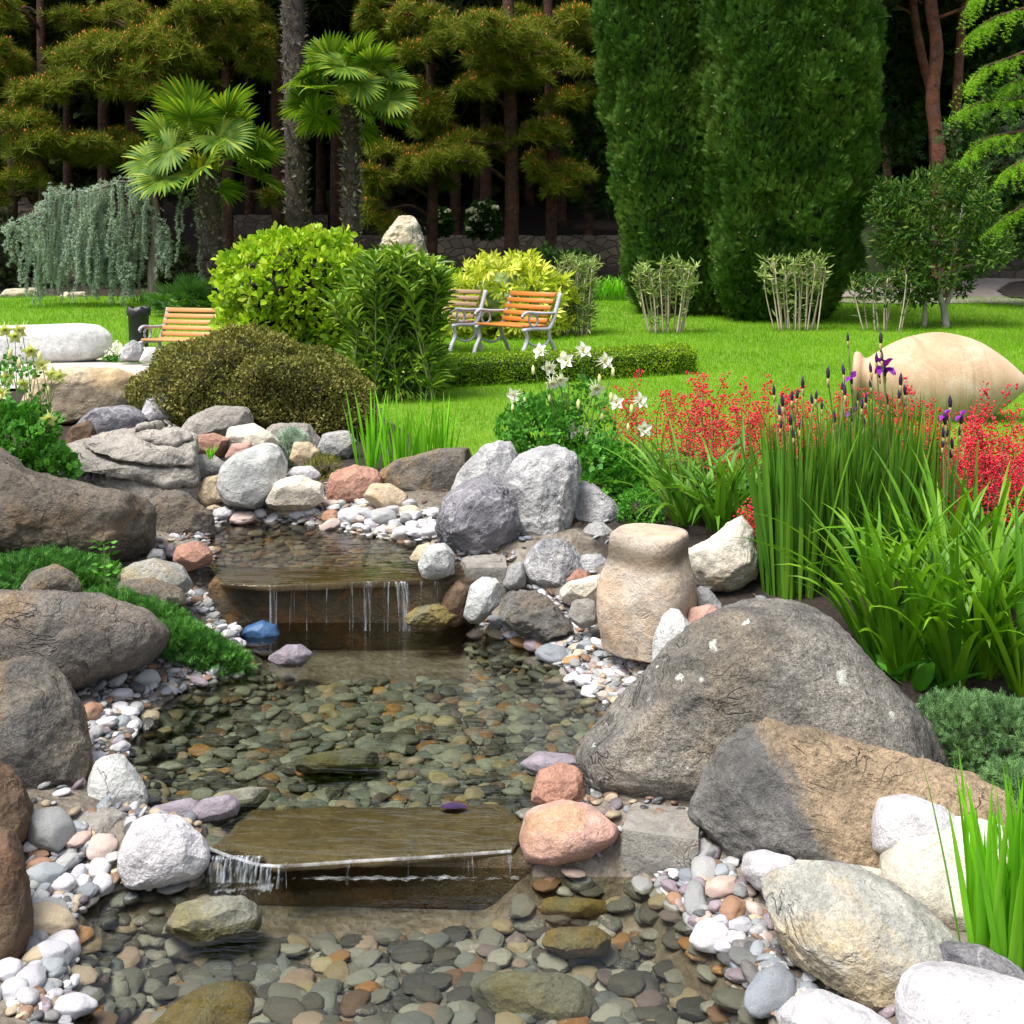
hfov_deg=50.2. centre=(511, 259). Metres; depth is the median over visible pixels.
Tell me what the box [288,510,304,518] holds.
pebble
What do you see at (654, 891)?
submerged pebble
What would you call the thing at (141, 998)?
submerged pebble
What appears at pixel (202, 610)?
pebble
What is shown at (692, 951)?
submerged pebble
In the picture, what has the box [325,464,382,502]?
rock
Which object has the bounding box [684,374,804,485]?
coral bells
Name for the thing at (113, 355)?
candytuft
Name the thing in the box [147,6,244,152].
pine tree
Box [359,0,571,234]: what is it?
pine tree
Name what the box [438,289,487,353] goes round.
park bench
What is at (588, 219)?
pine tree
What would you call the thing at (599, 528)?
rock
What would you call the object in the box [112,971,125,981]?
submerged pebble
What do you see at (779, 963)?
pebble
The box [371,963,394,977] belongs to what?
submerged pebble
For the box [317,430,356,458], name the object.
rock
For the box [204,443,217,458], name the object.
grass tuft
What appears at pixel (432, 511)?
pebble
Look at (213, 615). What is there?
pebble
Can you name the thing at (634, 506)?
ground cover
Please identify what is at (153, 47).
pine tree
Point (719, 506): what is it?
daylily
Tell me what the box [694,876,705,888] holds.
pebble
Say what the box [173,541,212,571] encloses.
rock
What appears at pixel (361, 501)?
pebble
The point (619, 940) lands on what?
submerged pebble
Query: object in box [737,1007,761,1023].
submerged pebble
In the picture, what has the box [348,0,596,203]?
pine tree
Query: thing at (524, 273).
fatsia shrub
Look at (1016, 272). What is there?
stone wall
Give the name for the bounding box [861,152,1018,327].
shrub tree
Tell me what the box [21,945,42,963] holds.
pebble
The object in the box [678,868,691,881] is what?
pebble
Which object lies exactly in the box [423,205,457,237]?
hydrangea
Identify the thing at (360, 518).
pebble
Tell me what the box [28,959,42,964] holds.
pebble
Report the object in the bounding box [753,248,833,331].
oleander canes
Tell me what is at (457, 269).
shrub
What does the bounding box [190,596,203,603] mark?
pebble
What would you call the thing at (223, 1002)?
rock
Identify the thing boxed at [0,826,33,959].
boulder
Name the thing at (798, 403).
coral bells
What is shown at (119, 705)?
pebble
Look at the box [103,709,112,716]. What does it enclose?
pebble
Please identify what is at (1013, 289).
flower bed
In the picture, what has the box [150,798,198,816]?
rock
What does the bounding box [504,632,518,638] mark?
pebble
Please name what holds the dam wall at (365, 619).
on the ground at (610, 873)
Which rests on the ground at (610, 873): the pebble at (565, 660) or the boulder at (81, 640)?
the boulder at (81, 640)
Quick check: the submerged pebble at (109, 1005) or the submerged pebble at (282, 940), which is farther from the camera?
the submerged pebble at (282, 940)
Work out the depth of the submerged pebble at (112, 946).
3.10 m
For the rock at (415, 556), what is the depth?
5.55 m
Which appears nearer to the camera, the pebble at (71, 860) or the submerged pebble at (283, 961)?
the submerged pebble at (283, 961)
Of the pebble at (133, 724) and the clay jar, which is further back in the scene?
the clay jar
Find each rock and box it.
[0,287,39,297]
[20,564,81,591]
[60,292,87,297]
[65,420,96,443]
[74,806,127,833]
[77,405,147,433]
[87,754,148,805]
[113,577,187,606]
[117,558,192,592]
[119,340,143,361]
[140,347,155,361]
[142,393,172,421]
[146,548,165,560]
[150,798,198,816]
[152,981,258,1023]
[164,543,175,559]
[164,895,261,947]
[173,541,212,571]
[182,405,253,435]
[191,794,240,823]
[198,433,228,456]
[198,454,223,480]
[198,475,221,507]
[212,787,269,814]
[225,423,280,449]
[225,442,251,459]
[240,620,280,644]
[265,475,324,510]
[266,422,320,447]
[268,644,312,667]
[286,466,320,480]
[289,442,319,465]
[295,748,378,773]
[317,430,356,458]
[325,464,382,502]
[363,483,407,508]
[404,603,456,627]
[410,542,430,565]
[418,543,454,579]
[441,579,469,626]
[459,554,502,571]
[463,577,501,623]
[472,971,593,1020]
[499,589,573,642]
[503,561,525,590]
[519,799,618,865]
[520,751,576,775]
[531,762,585,805]
[539,896,608,918]
[542,925,610,958]
[559,574,599,605]
[567,568,589,581]
[568,598,597,628]
[571,522,581,526]
[580,553,605,570]
[583,522,612,535]
[652,608,689,660]
[687,604,716,623]
[688,515,758,591]
[697,586,721,608]
[741,849,795,890]
[776,989,890,1023]
[795,859,880,876]
[939,940,1023,979]
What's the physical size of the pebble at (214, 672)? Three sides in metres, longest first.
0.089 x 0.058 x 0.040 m
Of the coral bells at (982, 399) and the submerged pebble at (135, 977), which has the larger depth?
the coral bells at (982, 399)
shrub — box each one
[0,205,54,288]
[98,228,201,289]
[207,221,369,357]
[313,239,462,402]
[435,260,467,335]
[441,247,583,339]
[530,239,564,270]
[556,96,616,220]
[556,247,597,278]
[844,259,869,292]
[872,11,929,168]
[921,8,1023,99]
[934,72,1023,270]
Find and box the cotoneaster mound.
[123,322,379,440]
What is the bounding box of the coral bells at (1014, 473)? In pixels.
[930,428,1023,545]
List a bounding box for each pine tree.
[0,0,109,227]
[0,0,155,282]
[9,0,188,227]
[21,38,73,218]
[22,0,175,234]
[26,44,169,177]
[35,0,245,250]
[141,0,313,214]
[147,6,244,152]
[167,0,285,249]
[170,0,450,239]
[178,0,382,229]
[179,134,186,201]
[186,33,328,211]
[305,1,442,231]
[339,0,473,256]
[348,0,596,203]
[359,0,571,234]
[362,7,497,214]
[399,128,407,195]
[406,0,586,255]
[448,25,606,228]
[482,0,601,256]
[483,0,600,235]
[524,103,540,206]
[881,0,993,297]
[882,0,1020,275]
[882,33,947,235]
[898,0,1023,289]
[904,65,948,189]
[967,40,1023,207]
[1001,0,1023,238]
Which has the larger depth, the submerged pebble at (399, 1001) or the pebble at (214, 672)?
the pebble at (214, 672)
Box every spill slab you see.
[212,804,521,872]
[219,568,454,591]
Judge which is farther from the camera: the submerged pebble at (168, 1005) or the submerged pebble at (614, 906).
the submerged pebble at (614, 906)
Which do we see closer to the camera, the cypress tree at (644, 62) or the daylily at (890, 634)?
the daylily at (890, 634)
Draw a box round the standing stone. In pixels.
[379,215,429,258]
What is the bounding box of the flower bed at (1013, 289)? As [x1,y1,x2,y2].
[997,281,1023,297]
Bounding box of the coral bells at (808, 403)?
[769,384,912,448]
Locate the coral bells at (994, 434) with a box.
[896,401,1023,519]
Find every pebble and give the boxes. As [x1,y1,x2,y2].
[0,957,21,981]
[0,976,28,1001]
[15,963,46,986]
[15,986,39,1004]
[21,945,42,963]
[23,841,37,852]
[25,936,40,952]
[26,806,75,851]
[26,857,52,869]
[26,861,65,884]
[28,849,48,857]
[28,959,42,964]
[30,880,39,889]
[32,889,50,900]
[32,898,43,903]
[32,929,49,941]
[33,882,50,895]
[33,902,76,934]
[37,939,73,965]
[42,957,66,973]
[44,897,67,908]
[46,929,80,957]
[51,872,76,892]
[51,992,97,1019]
[55,852,80,870]
[66,827,91,847]
[69,965,98,985]
[70,834,82,848]
[71,863,86,877]
[73,821,86,832]
[76,882,99,898]
[76,955,96,967]
[77,874,90,885]
[78,892,100,908]
[78,985,104,1003]
[80,695,96,704]
[81,936,102,954]
[84,702,102,720]
[86,833,118,859]
[88,1011,117,1023]
[89,725,102,738]
[89,858,111,879]
[92,872,114,896]
[95,956,111,967]
[96,716,117,727]
[100,938,122,955]
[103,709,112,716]
[103,998,115,1011]
[107,673,127,685]
[108,688,133,700]
[108,957,123,971]
[112,701,128,709]
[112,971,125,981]
[113,740,130,752]
[114,1007,130,1023]
[116,714,130,729]
[116,946,140,968]
[119,967,144,995]
[121,706,139,715]
[127,720,139,728]
[128,681,144,693]
[128,1012,152,1023]
[129,701,143,711]
[129,993,146,1015]
[131,669,160,684]
[137,956,147,968]
[138,948,144,957]
[139,978,164,994]
[146,664,157,669]
[149,962,175,977]
[150,1008,166,1023]
[152,984,179,1000]
[157,881,188,894]
[160,687,172,695]
[161,917,169,934]
[164,936,192,957]
[165,995,184,1008]
[177,978,202,997]
[178,683,186,691]
[179,946,205,961]
[182,969,214,980]
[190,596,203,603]
[190,675,208,686]
[193,951,212,966]
[194,588,204,596]
[198,606,208,613]
[202,596,213,607]
[202,977,222,984]
[206,612,220,618]
[207,505,219,511]
[207,665,219,675]
[213,507,231,519]
[215,938,242,956]
[216,624,227,629]
[221,629,235,638]
[228,511,257,524]
[229,625,241,633]
[231,952,252,965]
[232,963,257,981]
[241,939,251,952]
[249,937,271,951]
[250,938,279,961]
[251,1022,276,1023]
[252,998,264,1016]
[254,508,266,517]
[255,957,277,966]
[257,983,271,1000]
[262,513,278,522]
[262,996,306,1023]
[264,505,273,513]
[267,982,304,999]
[275,937,288,943]
[276,954,289,970]
[277,510,290,515]
[279,943,307,956]
[283,968,314,984]
[287,934,309,949]
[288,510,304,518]
[292,1011,324,1023]
[297,980,315,991]
[299,989,307,1001]
[301,992,324,1008]
[303,507,315,515]
[305,521,315,527]
[305,1009,327,1014]
[309,931,337,951]
[309,978,342,994]
[311,957,332,973]
[318,939,343,955]
[318,991,337,1014]
[319,518,340,533]
[320,1014,341,1023]
[321,500,338,506]
[321,509,337,521]
[323,961,348,982]
[325,950,349,962]
[326,504,339,510]
[337,507,359,524]
[337,1021,353,1023]
[338,499,345,506]
[339,934,362,948]
[340,989,370,1016]
[344,968,377,988]
[351,523,363,529]
[352,949,381,966]
[354,498,371,505]
[354,981,380,992]
[355,935,377,950]
[356,515,365,522]
[357,504,367,507]
[358,508,368,515]
[359,1015,385,1023]
[362,524,371,531]
[364,510,370,518]
[364,519,376,527]
[370,508,396,524]
[370,988,390,1004]
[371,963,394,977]
[373,927,402,945]
[377,952,388,962]
[378,527,388,533]
[382,505,400,513]
[384,524,396,532]
[388,519,400,526]
[390,526,409,539]
[390,1011,434,1023]
[391,940,434,963]
[392,993,410,1011]
[398,1003,420,1013]
[399,505,421,513]
[399,510,421,520]
[400,512,411,523]
[400,962,422,974]
[401,499,417,505]
[401,971,428,995]
[404,527,420,537]
[405,520,418,527]
[412,984,442,1003]
[417,1002,439,1019]
[419,519,427,528]
[420,522,435,538]
[422,931,450,948]
[425,972,452,989]
[426,507,438,516]
[431,947,457,966]
[431,966,455,973]
[434,1006,453,1023]
[442,925,469,943]
[444,945,460,954]
[444,969,462,985]
[446,986,473,1003]
[446,1000,460,1010]
[450,1010,475,1023]
[453,971,474,988]
[454,952,476,968]
[455,939,475,953]
[457,954,483,972]
[459,1000,480,1022]
[466,628,485,640]
[470,970,494,987]
[475,927,484,938]
[475,943,498,957]
[476,1008,494,1023]
[477,926,503,946]
[482,962,499,972]
[487,615,498,620]
[487,948,512,968]
[490,919,516,933]
[495,1012,525,1023]
[498,969,515,972]
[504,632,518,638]
[506,941,530,953]
[509,894,535,917]
[513,1013,537,1023]
[519,968,533,971]
[523,638,545,651]
[524,925,549,939]
[532,877,560,892]
[532,949,553,962]
[535,643,567,662]
[536,932,547,949]
[537,953,568,972]
[541,968,558,972]
[544,914,572,924]
[550,661,560,665]
[555,953,583,967]
[561,656,580,664]
[561,867,585,877]
[563,671,577,682]
[569,658,580,667]
[569,918,589,926]
[571,965,597,983]
[571,974,593,989]
[573,649,583,657]
[574,674,591,686]
[576,640,591,649]
[579,885,603,897]
[580,684,599,697]
[583,635,590,639]
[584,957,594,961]
[588,998,598,1018]
[590,637,601,647]
[590,656,599,661]
[590,1003,621,1021]
[594,651,603,658]
[595,970,611,986]
[596,678,606,684]
[597,690,608,698]
[597,944,618,962]
[600,949,619,967]
[601,969,623,984]
[602,668,615,675]
[604,1016,628,1023]
[605,970,645,997]
[606,896,634,912]
[610,997,633,1012]
[611,664,623,669]
[611,932,629,949]
[619,948,641,961]
[624,997,636,1007]
[631,876,653,894]
[633,907,646,924]
[633,1006,665,1021]
[635,989,665,1006]
[638,900,659,923]
[639,970,659,990]
[641,1020,657,1023]
[648,893,666,909]
[649,888,662,897]
[652,959,673,978]
[654,875,669,887]
[654,1011,679,1023]
[659,909,680,923]
[660,879,678,892]
[661,931,680,949]
[664,968,683,983]
[664,983,687,997]
[666,891,681,904]
[668,868,678,879]
[669,988,698,1008]
[674,921,692,933]
[676,995,707,1021]
[677,937,690,949]
[677,1016,693,1023]
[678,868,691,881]
[679,884,686,894]
[684,880,705,915]
[687,914,697,925]
[687,944,702,955]
[689,917,728,953]
[691,855,716,879]
[693,841,717,858]
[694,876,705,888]
[700,875,709,881]
[705,875,737,898]
[707,1005,731,1023]
[708,900,721,912]
[711,987,744,1013]
[713,914,727,923]
[714,938,730,952]
[715,863,728,875]
[717,952,730,967]
[719,895,746,920]
[724,967,746,983]
[725,863,735,870]
[726,979,743,988]
[728,946,757,965]
[729,916,751,932]
[730,961,739,967]
[733,882,747,897]
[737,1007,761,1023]
[740,959,758,984]
[743,965,796,1018]
[745,936,761,940]
[746,901,762,915]
[750,939,764,955]
[751,918,760,921]
[762,939,770,946]
[763,931,773,941]
[773,962,788,970]
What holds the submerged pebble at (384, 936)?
on the ground at (610, 873)
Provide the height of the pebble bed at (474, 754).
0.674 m
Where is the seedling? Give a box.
[87,540,120,583]
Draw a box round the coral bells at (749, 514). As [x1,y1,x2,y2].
[733,497,756,546]
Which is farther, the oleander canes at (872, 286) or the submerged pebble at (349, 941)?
the oleander canes at (872, 286)
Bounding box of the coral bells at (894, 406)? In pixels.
[817,388,955,482]
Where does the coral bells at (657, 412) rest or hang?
on the ground at (610, 873)
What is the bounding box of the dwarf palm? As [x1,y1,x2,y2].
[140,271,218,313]
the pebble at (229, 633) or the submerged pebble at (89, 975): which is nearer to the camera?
the submerged pebble at (89, 975)
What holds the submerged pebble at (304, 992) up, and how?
on the ground at (610, 873)
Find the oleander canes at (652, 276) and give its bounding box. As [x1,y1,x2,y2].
[628,252,702,334]
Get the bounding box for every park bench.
[138,307,219,349]
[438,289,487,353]
[472,291,562,353]
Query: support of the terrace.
on the ground at (610, 873)
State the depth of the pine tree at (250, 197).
35.86 m
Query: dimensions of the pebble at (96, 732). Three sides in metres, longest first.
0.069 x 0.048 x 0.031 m
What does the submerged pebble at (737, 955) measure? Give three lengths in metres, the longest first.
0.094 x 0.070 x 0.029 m
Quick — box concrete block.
[620,802,700,875]
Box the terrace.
[0,358,151,387]
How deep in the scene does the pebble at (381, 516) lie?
6.34 m
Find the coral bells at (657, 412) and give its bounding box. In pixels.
[602,369,729,468]
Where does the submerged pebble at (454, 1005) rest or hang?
on the ground at (610, 873)
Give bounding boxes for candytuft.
[102,341,169,362]
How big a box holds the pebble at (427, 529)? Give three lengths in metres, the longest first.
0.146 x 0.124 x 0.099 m
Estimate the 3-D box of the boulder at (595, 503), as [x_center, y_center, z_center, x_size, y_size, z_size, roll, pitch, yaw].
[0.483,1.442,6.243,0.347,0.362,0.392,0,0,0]
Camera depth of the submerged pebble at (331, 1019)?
2.87 m
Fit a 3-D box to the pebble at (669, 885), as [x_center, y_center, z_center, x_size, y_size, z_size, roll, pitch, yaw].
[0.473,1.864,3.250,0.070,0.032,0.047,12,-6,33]
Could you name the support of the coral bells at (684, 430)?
on the ground at (610, 873)
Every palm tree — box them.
[117,73,289,306]
[276,0,312,232]
[277,28,422,247]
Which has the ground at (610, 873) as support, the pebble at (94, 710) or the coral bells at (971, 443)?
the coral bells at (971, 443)
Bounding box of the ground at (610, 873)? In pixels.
[0,91,1023,1023]
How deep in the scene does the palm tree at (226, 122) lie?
21.11 m
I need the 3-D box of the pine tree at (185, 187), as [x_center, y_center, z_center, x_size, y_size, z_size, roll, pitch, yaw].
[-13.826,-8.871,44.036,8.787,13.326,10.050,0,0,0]
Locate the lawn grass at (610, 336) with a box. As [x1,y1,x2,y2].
[0,294,1023,487]
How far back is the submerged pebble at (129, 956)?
3.09 m
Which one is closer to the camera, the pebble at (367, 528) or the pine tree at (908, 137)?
the pebble at (367, 528)
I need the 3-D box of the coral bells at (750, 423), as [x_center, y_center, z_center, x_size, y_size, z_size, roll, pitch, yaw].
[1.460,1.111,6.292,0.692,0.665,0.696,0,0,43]
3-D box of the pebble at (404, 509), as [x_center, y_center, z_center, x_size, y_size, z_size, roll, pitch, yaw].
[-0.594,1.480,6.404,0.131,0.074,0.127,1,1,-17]
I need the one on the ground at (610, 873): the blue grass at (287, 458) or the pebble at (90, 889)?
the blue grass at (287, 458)
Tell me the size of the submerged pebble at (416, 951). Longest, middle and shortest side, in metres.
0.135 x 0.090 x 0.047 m
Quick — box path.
[841,278,1023,304]
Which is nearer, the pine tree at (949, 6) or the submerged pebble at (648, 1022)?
the submerged pebble at (648, 1022)
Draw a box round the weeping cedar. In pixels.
[0,175,201,306]
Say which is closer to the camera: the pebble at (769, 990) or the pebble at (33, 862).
the pebble at (769, 990)
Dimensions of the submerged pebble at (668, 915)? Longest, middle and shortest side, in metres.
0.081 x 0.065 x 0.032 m
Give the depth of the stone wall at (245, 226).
32.00 m
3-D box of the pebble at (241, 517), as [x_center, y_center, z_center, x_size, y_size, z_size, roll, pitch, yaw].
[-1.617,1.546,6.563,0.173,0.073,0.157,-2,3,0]
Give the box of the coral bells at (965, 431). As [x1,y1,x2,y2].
[873,402,999,514]
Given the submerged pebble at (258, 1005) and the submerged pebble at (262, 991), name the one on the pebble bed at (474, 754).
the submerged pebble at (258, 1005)
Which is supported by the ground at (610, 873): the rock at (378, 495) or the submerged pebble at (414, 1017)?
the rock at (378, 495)
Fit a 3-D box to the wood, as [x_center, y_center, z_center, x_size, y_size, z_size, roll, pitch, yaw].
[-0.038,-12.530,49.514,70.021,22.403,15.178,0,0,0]
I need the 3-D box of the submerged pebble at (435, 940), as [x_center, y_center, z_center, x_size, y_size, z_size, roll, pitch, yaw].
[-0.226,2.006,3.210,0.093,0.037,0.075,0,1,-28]
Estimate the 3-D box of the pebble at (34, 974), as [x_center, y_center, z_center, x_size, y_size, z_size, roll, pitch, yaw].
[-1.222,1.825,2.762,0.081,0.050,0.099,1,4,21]
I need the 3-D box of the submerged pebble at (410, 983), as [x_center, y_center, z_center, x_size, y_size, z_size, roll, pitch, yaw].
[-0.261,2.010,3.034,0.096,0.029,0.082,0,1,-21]
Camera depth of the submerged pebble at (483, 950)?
3.18 m
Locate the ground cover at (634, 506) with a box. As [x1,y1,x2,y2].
[616,484,665,524]
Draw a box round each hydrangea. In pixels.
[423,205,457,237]
[463,198,504,241]
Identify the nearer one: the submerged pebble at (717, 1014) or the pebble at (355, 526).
the submerged pebble at (717, 1014)
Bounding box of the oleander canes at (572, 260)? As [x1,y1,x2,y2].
[548,249,604,335]
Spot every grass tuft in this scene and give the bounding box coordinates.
[126,287,147,302]
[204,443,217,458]
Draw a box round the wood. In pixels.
[0,37,1023,206]
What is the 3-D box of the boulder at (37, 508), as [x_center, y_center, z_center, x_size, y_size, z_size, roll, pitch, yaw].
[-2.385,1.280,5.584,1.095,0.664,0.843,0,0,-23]
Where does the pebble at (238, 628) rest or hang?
on the pebble bed at (474, 754)
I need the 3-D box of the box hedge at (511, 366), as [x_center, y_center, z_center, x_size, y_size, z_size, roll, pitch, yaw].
[0.341,1.195,12.357,4.127,0.426,0.868,0,0,-27]
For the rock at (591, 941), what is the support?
on the ground at (610, 873)
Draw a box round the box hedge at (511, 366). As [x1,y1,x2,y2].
[381,341,698,391]
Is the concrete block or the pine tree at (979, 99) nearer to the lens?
the concrete block
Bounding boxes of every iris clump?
[341,386,468,469]
[737,376,862,600]
[793,332,915,590]
[840,331,958,577]
[911,395,990,549]
[922,747,1023,970]
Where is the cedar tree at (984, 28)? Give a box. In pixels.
[943,0,1023,244]
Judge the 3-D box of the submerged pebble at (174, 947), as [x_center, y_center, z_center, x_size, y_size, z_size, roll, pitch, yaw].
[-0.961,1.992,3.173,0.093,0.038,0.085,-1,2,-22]
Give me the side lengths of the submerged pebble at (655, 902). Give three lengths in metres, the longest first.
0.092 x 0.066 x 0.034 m
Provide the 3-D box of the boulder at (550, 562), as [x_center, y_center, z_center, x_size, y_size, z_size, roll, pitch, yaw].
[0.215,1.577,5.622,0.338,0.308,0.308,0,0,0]
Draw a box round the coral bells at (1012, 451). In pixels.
[957,409,1023,524]
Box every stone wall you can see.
[220,214,329,248]
[359,235,621,266]
[961,254,1023,278]
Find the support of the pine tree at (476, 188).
on the ground at (610, 873)
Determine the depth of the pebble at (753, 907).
3.06 m
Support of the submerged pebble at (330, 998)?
on the pebble bed at (474, 754)
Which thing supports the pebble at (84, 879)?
on the pebble bed at (474, 754)
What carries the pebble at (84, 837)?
on the pebble bed at (474, 754)
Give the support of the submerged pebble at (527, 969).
on the ground at (610, 873)
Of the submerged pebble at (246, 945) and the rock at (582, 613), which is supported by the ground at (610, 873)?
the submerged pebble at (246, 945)
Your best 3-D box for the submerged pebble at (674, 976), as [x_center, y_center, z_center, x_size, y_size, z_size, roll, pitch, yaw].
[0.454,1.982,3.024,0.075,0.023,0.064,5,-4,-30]
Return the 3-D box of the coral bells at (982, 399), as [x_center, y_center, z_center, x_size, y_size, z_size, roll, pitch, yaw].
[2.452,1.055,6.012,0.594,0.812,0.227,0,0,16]
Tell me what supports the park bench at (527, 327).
on the ground at (610, 873)
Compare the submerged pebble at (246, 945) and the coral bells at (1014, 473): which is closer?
the submerged pebble at (246, 945)
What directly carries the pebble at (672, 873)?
on the pebble bed at (474, 754)
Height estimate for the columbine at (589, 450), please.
1.187 m
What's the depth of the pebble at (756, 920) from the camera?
3.03 m
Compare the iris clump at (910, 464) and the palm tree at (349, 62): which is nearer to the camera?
the iris clump at (910, 464)
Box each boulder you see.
[0,447,156,562]
[0,589,169,690]
[0,656,92,788]
[0,762,33,843]
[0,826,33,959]
[20,366,139,423]
[54,419,204,506]
[117,813,210,889]
[149,489,214,538]
[216,443,287,510]
[379,447,471,491]
[434,476,522,555]
[451,440,517,489]
[502,444,581,534]
[523,538,583,586]
[574,481,621,521]
[575,598,955,800]
[687,717,1016,867]
[760,860,959,1011]
[871,794,955,852]
[879,816,1008,931]
[894,961,1023,1023]
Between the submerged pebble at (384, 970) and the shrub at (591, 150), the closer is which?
the submerged pebble at (384, 970)
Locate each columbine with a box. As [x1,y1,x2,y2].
[0,321,83,479]
[493,342,659,508]
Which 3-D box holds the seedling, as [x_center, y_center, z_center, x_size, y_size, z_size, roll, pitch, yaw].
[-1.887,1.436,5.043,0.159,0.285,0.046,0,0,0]
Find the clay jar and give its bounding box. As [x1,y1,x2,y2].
[852,332,1023,422]
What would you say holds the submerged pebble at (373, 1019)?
on the ground at (610, 873)
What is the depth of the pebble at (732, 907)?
3.05 m
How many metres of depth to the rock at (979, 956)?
2.62 m
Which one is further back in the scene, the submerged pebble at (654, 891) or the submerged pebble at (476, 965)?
the submerged pebble at (654, 891)
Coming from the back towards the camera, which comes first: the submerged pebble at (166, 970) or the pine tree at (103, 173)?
the pine tree at (103, 173)
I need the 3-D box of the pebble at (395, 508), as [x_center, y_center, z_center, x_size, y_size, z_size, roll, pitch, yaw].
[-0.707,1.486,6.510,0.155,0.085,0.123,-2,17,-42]
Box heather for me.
[302,450,343,481]
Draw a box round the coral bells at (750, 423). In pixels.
[691,393,815,492]
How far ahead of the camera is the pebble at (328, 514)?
6.46 m
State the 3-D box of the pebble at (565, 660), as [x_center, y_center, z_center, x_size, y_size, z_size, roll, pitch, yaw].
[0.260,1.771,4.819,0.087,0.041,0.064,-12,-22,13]
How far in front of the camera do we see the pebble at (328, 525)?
6.39 m
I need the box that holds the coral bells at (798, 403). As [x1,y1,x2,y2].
[745,385,868,471]
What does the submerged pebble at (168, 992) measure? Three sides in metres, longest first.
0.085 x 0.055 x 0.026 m
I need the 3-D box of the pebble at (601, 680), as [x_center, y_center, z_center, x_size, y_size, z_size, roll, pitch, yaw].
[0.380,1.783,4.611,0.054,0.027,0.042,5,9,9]
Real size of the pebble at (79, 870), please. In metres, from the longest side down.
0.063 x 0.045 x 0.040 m
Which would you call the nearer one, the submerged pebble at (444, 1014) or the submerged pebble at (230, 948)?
the submerged pebble at (444, 1014)
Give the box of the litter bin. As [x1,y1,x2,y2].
[126,305,150,347]
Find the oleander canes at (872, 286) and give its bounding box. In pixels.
[847,259,928,331]
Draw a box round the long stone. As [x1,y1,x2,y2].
[0,323,111,363]
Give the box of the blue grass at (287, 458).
[281,440,307,465]
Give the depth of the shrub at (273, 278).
12.61 m
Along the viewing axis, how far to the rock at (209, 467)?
6.89 m
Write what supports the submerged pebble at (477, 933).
on the ground at (610, 873)
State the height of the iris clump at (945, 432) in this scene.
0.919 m
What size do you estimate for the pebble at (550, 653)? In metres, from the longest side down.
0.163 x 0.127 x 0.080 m
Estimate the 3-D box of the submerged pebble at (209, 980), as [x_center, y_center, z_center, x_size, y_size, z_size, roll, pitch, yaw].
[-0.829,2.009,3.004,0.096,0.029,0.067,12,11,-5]
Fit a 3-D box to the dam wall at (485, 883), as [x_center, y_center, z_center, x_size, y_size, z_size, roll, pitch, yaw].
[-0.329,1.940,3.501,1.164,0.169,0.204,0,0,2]
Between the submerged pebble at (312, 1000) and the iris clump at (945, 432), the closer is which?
the submerged pebble at (312, 1000)
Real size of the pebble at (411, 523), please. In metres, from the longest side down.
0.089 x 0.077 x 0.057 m
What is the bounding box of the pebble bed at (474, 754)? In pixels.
[0,462,894,1023]
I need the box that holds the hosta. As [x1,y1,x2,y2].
[857,637,984,691]
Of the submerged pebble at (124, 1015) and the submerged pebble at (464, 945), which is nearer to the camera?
the submerged pebble at (124, 1015)
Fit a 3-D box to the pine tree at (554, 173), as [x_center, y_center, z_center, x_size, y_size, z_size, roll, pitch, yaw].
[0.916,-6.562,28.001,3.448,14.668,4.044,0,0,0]
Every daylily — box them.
[572,275,627,300]
[596,409,824,532]
[731,481,1006,681]
[806,479,1023,691]
[811,444,1023,613]
[904,492,1023,696]
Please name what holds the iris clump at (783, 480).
on the ground at (610, 873)
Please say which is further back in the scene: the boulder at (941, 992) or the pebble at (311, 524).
the pebble at (311, 524)
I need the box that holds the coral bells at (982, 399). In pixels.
[903,377,1017,514]
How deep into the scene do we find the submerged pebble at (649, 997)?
2.96 m
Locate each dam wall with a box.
[208,566,477,650]
[223,845,532,908]
[464,555,508,597]
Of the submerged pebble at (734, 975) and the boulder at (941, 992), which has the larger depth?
the submerged pebble at (734, 975)
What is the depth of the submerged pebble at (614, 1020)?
2.86 m
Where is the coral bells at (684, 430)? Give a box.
[624,371,760,482]
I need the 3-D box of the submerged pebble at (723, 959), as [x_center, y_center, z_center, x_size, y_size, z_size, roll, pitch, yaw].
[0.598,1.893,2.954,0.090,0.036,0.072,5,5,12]
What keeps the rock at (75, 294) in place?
on the ground at (610, 873)
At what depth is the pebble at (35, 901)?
3.08 m
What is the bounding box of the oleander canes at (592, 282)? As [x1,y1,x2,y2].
[572,254,602,334]
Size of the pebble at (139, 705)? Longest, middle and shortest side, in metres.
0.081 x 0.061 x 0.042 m
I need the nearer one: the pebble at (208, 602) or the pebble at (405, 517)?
the pebble at (208, 602)
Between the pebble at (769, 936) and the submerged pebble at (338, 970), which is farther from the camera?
the submerged pebble at (338, 970)
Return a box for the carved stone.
[596,523,696,662]
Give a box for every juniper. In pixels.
[0,542,258,680]
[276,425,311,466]
[916,681,1023,813]
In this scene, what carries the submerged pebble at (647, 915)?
on the ground at (610, 873)
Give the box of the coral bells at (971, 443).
[918,438,1023,542]
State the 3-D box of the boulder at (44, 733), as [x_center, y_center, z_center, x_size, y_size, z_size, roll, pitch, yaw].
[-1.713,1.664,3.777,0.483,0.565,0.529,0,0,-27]
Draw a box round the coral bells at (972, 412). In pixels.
[953,406,1023,515]
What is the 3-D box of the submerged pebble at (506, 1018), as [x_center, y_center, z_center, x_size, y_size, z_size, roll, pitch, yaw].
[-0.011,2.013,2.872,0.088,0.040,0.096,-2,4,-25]
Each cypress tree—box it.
[588,0,724,316]
[688,0,890,322]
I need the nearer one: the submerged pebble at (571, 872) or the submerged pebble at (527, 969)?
the submerged pebble at (527, 969)
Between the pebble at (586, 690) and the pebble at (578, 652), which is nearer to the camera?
the pebble at (586, 690)

